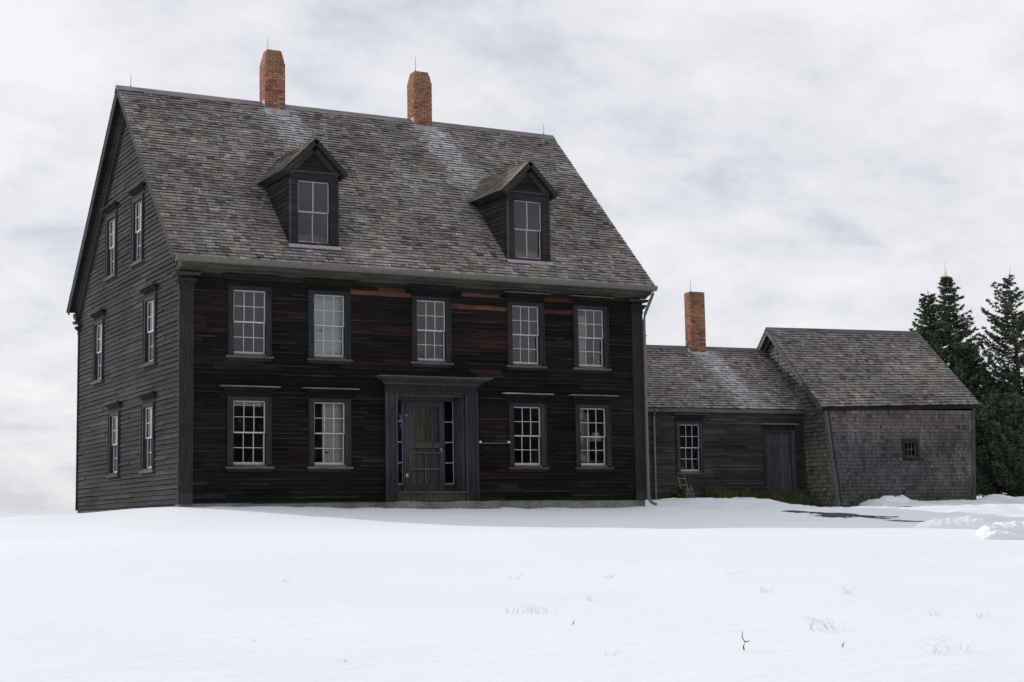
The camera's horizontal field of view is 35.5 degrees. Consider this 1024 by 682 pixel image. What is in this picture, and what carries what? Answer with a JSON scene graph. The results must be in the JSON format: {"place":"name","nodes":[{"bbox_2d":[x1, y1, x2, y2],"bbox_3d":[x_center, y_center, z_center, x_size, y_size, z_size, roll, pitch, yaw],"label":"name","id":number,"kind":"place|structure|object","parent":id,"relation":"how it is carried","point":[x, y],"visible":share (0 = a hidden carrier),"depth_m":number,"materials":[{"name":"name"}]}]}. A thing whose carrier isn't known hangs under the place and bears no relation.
{"place":"outdoors","nodes":[
{"label":"outdoors","id":0,"kind":"place"},
{"bbox_2d":[0,494,1023,681],"bbox_3d":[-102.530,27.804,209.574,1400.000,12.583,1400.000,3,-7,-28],"label":"ground","id":1,"kind":"structure","parent":0,"point":[209,594],"depth_m":15.51,"materials":[{"name":"white snow"}]},
{"bbox_2d":[66,47,657,512],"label":"house","id":2,"kind":"structure","parent":1,"relation":"on","point":[274,299],"depth_m":39.35,"materials":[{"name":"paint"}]},
{"bbox_2d":[88,308,105,386],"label":"window","id":3,"kind":"structure","parent":2,"relation":"in","point":[98,315],"depth_m":42.37,"materials":[{"name":"white paint"}]},
{"bbox_2d":[100,201,118,283],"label":"window","id":4,"kind":"structure","parent":2,"relation":"in","point":[110,210],"depth_m":41.63,"materials":[{"name":"white paint"}]},
{"bbox_2d":[103,401,121,479],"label":"window","id":5,"kind":"structure","parent":2,"relation":"in","point":[113,453],"depth_m":40.62,"materials":[{"name":"white paint"}]},
{"bbox_2d":[126,182,145,269],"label":"window","id":6,"kind":"structure","parent":2,"relation":"in","point":[137,193],"depth_m":39.42,"materials":[{"name":"white paint"}]},
{"bbox_2d":[135,391,155,475],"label":"window","id":7,"kind":"structure","parent":2,"relation":"in","point":[149,396],"depth_m":37.92,"materials":[{"name":"white paint"}]},
{"bbox_2d":[137,282,158,369],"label":"window","id":8,"kind":"structure","parent":2,"relation":"in","point":[149,291],"depth_m":38.11,"materials":[{"name":"white paint"}]},
{"bbox_2d":[220,385,280,471],"bbox_3d":[-5.949,1.988,36.257,1.390,1.937,0.275,3,-7,-28],"label":"window","id":9,"kind":"structure","parent":2,"relation":"in","point":[234,393],"depth_m":36.29,"materials":[{"name":"white paint"}]},
{"bbox_2d":[223,274,278,361],"bbox_3d":[-5.992,-0.519,36.542,1.300,1.952,0.275,3,-7,-28],"label":"window","id":10,"kind":"structure","parent":2,"relation":"in","point":[235,282],"depth_m":36.57,"materials":[{"name":"white paint"}]},
{"bbox_2d":[314,296,341,354],"bbox_3d":[-4.264,-0.093,37.686,0.860,2.050,0.072,3,-7,-28],"label":"inner door","id":11,"kind":"structure","parent":2,"relation":"in","point":[318,300],"depth_m":37.69,"materials":[{"name":"white paint"}]},
{"bbox_2d":[304,278,356,363],"bbox_3d":[-4.278,-0.443,37.468,1.300,1.952,0.275,3,-7,-28],"label":"window","id":12,"kind":"structure","parent":2,"relation":"in","point":[316,287],"depth_m":37.51,"materials":[{"name":"white paint"}]},
{"bbox_2d":[302,387,359,471],"bbox_3d":[-4.235,2.064,37.182,1.390,1.937,0.275,3,-7,-28],"label":"window","id":13,"kind":"structure","parent":2,"relation":"in","point":[315,395],"depth_m":37.21,"materials":[{"name":"white paint"}]},
{"bbox_2d":[322,404,342,461],"bbox_3d":[-4.105,2.420,37.460,0.720,2.300,0.078,3,-7,-28],"label":"inner door","id":14,"kind":"structure","parent":2,"relation":"in","point":[338,408],"depth_m":37.45,"materials":[{"name":"white paint"}]},
{"bbox_2d":[404,401,443,490],"bbox_3d":[-2.139,2.560,38.904,1.060,2.180,0.140,3,-7,-28],"label":"screen door","id":15,"kind":"structure","parent":2,"relation":"in","point":[424,472],"depth_m":38.94,"materials":[{"name":"wood"}]},
{"bbox_2d":[407,285,456,367],"bbox_3d":[-1.952,-0.340,38.724,1.300,1.952,0.275,3,-7,-28],"label":"window","id":16,"kind":"structure","parent":2,"relation":"in","point":[420,293],"depth_m":38.77,"materials":[{"name":"white paint"}]},
{"bbox_2d":[503,291,549,370],"bbox_3d":[0.345,-0.238,39.964,1.300,1.952,0.275,3,-7,-28],"label":"window","id":17,"kind":"structure","parent":2,"relation":"in","point":[514,298],"depth_m":40.01,"materials":[{"name":"white paint"}]},
{"bbox_2d":[502,392,553,471],"bbox_3d":[0.387,2.269,39.679,1.390,1.937,0.275,3,-7,-28],"label":"window","id":18,"kind":"structure","parent":2,"relation":"in","point":[514,400],"depth_m":39.73,"materials":[{"name":"white paint"}]},
{"bbox_2d":[578,316,586,363],"bbox_3d":[1.777,0.097,40.931,0.280,1.500,0.060,3,-7,-28],"label":"curtain","id":19,"kind":"object","parent":2,"relation":"hanging from","point":[581,329],"visible":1,"depth_m":40.95,"materials":[{"name":"fabric"}]},
{"bbox_2d":[580,413,589,462],"bbox_3d":[1.847,2.622,40.659,0.300,1.580,0.060,3,-7,-28],"label":"curtain","id":20,"kind":"object","parent":2,"relation":"hanging from","point":[584,429],"visible":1,"depth_m":40.68,"materials":[{"name":"fabric"}]},
{"bbox_2d":[569,295,614,372],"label":"window","id":21,"kind":"structure","parent":2,"relation":"in","point":[579,302],"depth_m":40.92,"materials":[{"name":"white paint"}]},
{"bbox_2d":[569,394,617,471],"bbox_3d":[2.061,2.343,40.584,1.390,1.937,0.275,3,-7,-28],"label":"window","id":22,"kind":"structure","parent":2,"relation":"in","point":[592,402],"depth_m":40.64,"materials":[{"name":"white paint"}]},
{"bbox_2d":[594,351,600,364],"bbox_3d":[2.204,0.453,41.207,0.218,0.400,0.251,-3,-7,16],"label":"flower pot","id":23,"kind":"object","parent":2,"relation":"on","point":[596,362],"visible":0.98,"depth_m":41.16,"materials":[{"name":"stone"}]},
{"bbox_2d":[377,500,500,508],"bbox_3d":[-1.717,4.056,37.956,3.012,0.521,0.605,3,-7,-28],"label":"doorstep","id":24,"kind":"object","parent":1,"relation":"on","point":[487,504],"visible":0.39,"depth_m":37.73,"materials":[{"name":"stone"}]},
{"bbox_2d":[505,604,559,613],"bbox_3d":[0.178,2.358,14.126,0.529,0.125,0.374,3,-7,-28],"label":"grass tuft","id":25,"kind":"object","parent":1,"relation":"on","point":[531,609],"visible":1,"depth_m":14.14,"materials":[{"name":"beige plant"}]},
{"bbox_2d":[671,483,686,497],"bbox_3d":[5.098,4.625,48.992,0.578,0.630,0.394,3,-7,-28],"label":"shrub","id":26,"kind":"object","parent":1,"relation":"on","point":[675,491],"visible":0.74,"depth_m":48.95,"materials":[{"name":"green plant"}]},
{"bbox_2d":[677,476,690,497],"bbox_3d":[5.319,4.559,49.145,0.424,0.877,0.184,2,-7,-23],"label":"ladder","id":27,"kind":"object","parent":1,"relation":"on","point":[686,484],"visible":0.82,"depth_m":49.17,"materials":[{"name":"grey wood"}]},
{"bbox_2d":[646,281,807,499],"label":"house wing","id":28,"kind":"structure","parent":1,"relation":"on","point":[710,405],"depth_m":50.72,"materials":[{"name":"grey wood"}]},
{"bbox_2d":[680,445,686,468],"bbox_3d":[5.277,3.640,49.758,0.391,0.794,0.256,3,-7,-28],"label":"geranium","id":29,"kind":"object","parent":28,"relation":"on","point":[683,461],"visible":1,"depth_m":49.74,"materials":[{"name":"plant"}]},
{"bbox_2d":[672,413,708,475],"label":"window","id":30,"kind":"structure","parent":28,"relation":"in","point":[685,419],"depth_m":49.70,"materials":[{"name":"white paint"}]},
{"bbox_2d":[687,449,697,468],"bbox_3d":[5.630,3.715,49.950,0.420,0.678,0.278,3,-7,-28],"label":"geranium","id":31,"kind":"object","parent":28,"relation":"on","point":[692,459],"visible":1,"depth_m":49.92,"materials":[{"name":"plant"}]},
{"bbox_2d":[767,433,792,497],"bbox_3d":[8.494,3.989,50.941,1.100,2.400,0.100,2,-7,-23],"label":"plank door","id":32,"kind":"structure","parent":28,"relation":"in","point":[778,444],"depth_m":50.93,"materials":[{"name":"wood"}]},
{"bbox_2d":[702,481,822,506],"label":"weeds","id":33,"kind":"object","parent":1,"relation":"on","point":[799,497],"visible":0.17,"depth_m":50.04,"materials":[{"name":"green plant"}]},
{"bbox_2d":[741,485,750,494],"bbox_3d":[7.337,4.727,50.024,0.392,0.623,0.281,3,-7,-28],"label":"shrub","id":34,"kind":"object","parent":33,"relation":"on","point":[748,490],"visible":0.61,"depth_m":50.01,"materials":[{"name":"green plant"}]},
{"bbox_2d":[800,481,808,495],"bbox_3d":[9.276,4.883,50.977,0.452,0.917,0.306,3,-7,-28],"label":"shrub","id":35,"kind":"object","parent":1,"relation":"on","point":[801,485],"visible":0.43,"depth_m":51.00,"materials":[{"name":"green plant"}]},
{"bbox_2d":[794,612,848,630],"bbox_3d":[2.606,2.368,13.470,0.392,0.157,0.341,0,-7,-6],"label":"grass tuft","id":36,"kind":"object","parent":1,"relation":"on","point":[819,623],"visible":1,"depth_m":13.51,"materials":[{"name":"beige plant"}]},
{"bbox_2d":[757,327,979,506],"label":"barn","id":37,"kind":"structure","parent":1,"relation":"on","point":[890,413],"depth_m":51.30,"materials":[{"name":"grey wood"}]},
{"bbox_2d":[902,438,919,458],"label":"window","id":38,"kind":"structure","parent":37,"relation":"in","point":[916,440],"depth_m":50.98,"materials":[{"name":"grey wood"}]},
{"bbox_2d":[880,495,909,502],"bbox_3d":[11.974,4.959,49.998,1.096,0.308,0.607,3,-7,-28],"label":"snow lump","id":39,"kind":"object","parent":1,"relation":"on","point":[902,498],"visible":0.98,"depth_m":49.79,"materials":[{"name":"white snow"}]},
{"bbox_2d":[909,289,953,368],"bbox_3d":[15.791,2.014,60.013,3.694,8.108,3.903,-1,-7,-4],"label":"spruce tree","id":40,"kind":"object","parent":1,"relation":"on","point":[927,310],"visible":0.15,"depth_m":60.27,"materials":[{"name":"green plant"}]},
{"bbox_2d":[918,635,982,654],"bbox_3d":[3.330,2.323,12.193,0.536,0.144,0.332,3,-7,-28],"label":"grass tuft","id":41,"kind":"object","parent":1,"relation":"on","point":[951,645],"visible":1,"depth_m":12.21,"materials":[{"name":"beige plant"}]},
{"bbox_2d":[914,515,993,528],"bbox_3d":[7.777,3.154,27.593,1.700,0.315,0.520,-2,-7,12],"label":"snow lump","id":42,"kind":"object","parent":1,"relation":"on","point":[968,522],"visible":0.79,"depth_m":27.46,"materials":[{"name":"white snow"}]},
{"bbox_2d":[925,265,992,423],"bbox_3d":[16.271,1.496,59.753,4.101,9.075,4.250,0,-7,-12],"label":"spruce tree","id":43,"kind":"object","parent":1,"relation":"on","point":[956,335],"visible":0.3,"depth_m":59.61,"materials":[{"name":"green plant"}]},
{"bbox_2d":[940,341,997,497],"bbox_3d":[16.674,2.918,58.717,3.932,6.041,4.226,-5,-8,32],"label":"spruce tree","id":44,"kind":"object","parent":1,"relation":"on","point":[964,349],"visible":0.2,"depth_m":58.53,"materials":[{"name":"green plant"}]},
{"bbox_2d":[977,524,1007,534],"bbox_3d":[7.528,2.979,25.015,0.665,0.239,0.501,3,-7,-28],"label":"snow lump","id":45,"kind":"object","parent":1,"relation":"on","point":[985,529],"visible":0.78,"depth_m":24.89,"materials":[{"name":"white snow"}]},
{"bbox_2d":[970,267,1023,433],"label":"spruce tree","id":46,"kind":"object","parent":1,"relation":"on","point":[1015,328],"visible":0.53,"depth_m":58.63,"materials":[{"name":"green plant"}]},
{"bbox_2d":[973,389,1023,496],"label":"spruce tree","id":47,"kind":"object","parent":1,"relation":"on","point":[1000,459],"visible":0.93,"depth_m":54.91,"materials":[{"name":"green plant"}]},
{"bbox_2d":[975,521,1023,534],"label":"snow lump","id":48,"kind":"object","parent":1,"relation":"on","point":[1015,526],"visible":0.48,"depth_m":25.21,"materials":[{"name":"white snow"}]},
{"bbox_2d":[979,530,1023,539],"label":"snow lump","id":49,"kind":"object","parent":1,"relation":"on","point":[1000,535],"visible":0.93,"depth_m":23.95,"materials":[{"name":"white snow"}]},
{"bbox_2d":[0,0,1023,517],"label":"sky","id":50,"kind":"structure","parent":0,"point":[817,164],"materials":[{"name":"white"}]},
{"bbox_2d":[590,460,603,462],"bbox_3d":[2.102,3.573,41.013,0.800,1.000,0.520,3,-7,-28],"label":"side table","id":51,"kind":"object","parent":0,"point":[597,461],"visible":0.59,"depth_m":40.87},
{"bbox_2d":[590,433,602,459],"bbox_3d":[2.159,2.717,41.104,0.440,0.720,0.440,3,-7,-28],"label":"table lamp","id":52,"kind":"object","parent":51,"relation":"on","point":[592,439],"visible":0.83,"depth_m":41.03,"materials":[{"name":"fabric"}]},
{"bbox_2d":[784,506,909,520],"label":"path","id":53,"kind":"structure","parent":0,"point":[841,515],"depth_m":38.29,"materials":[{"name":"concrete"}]}
]}

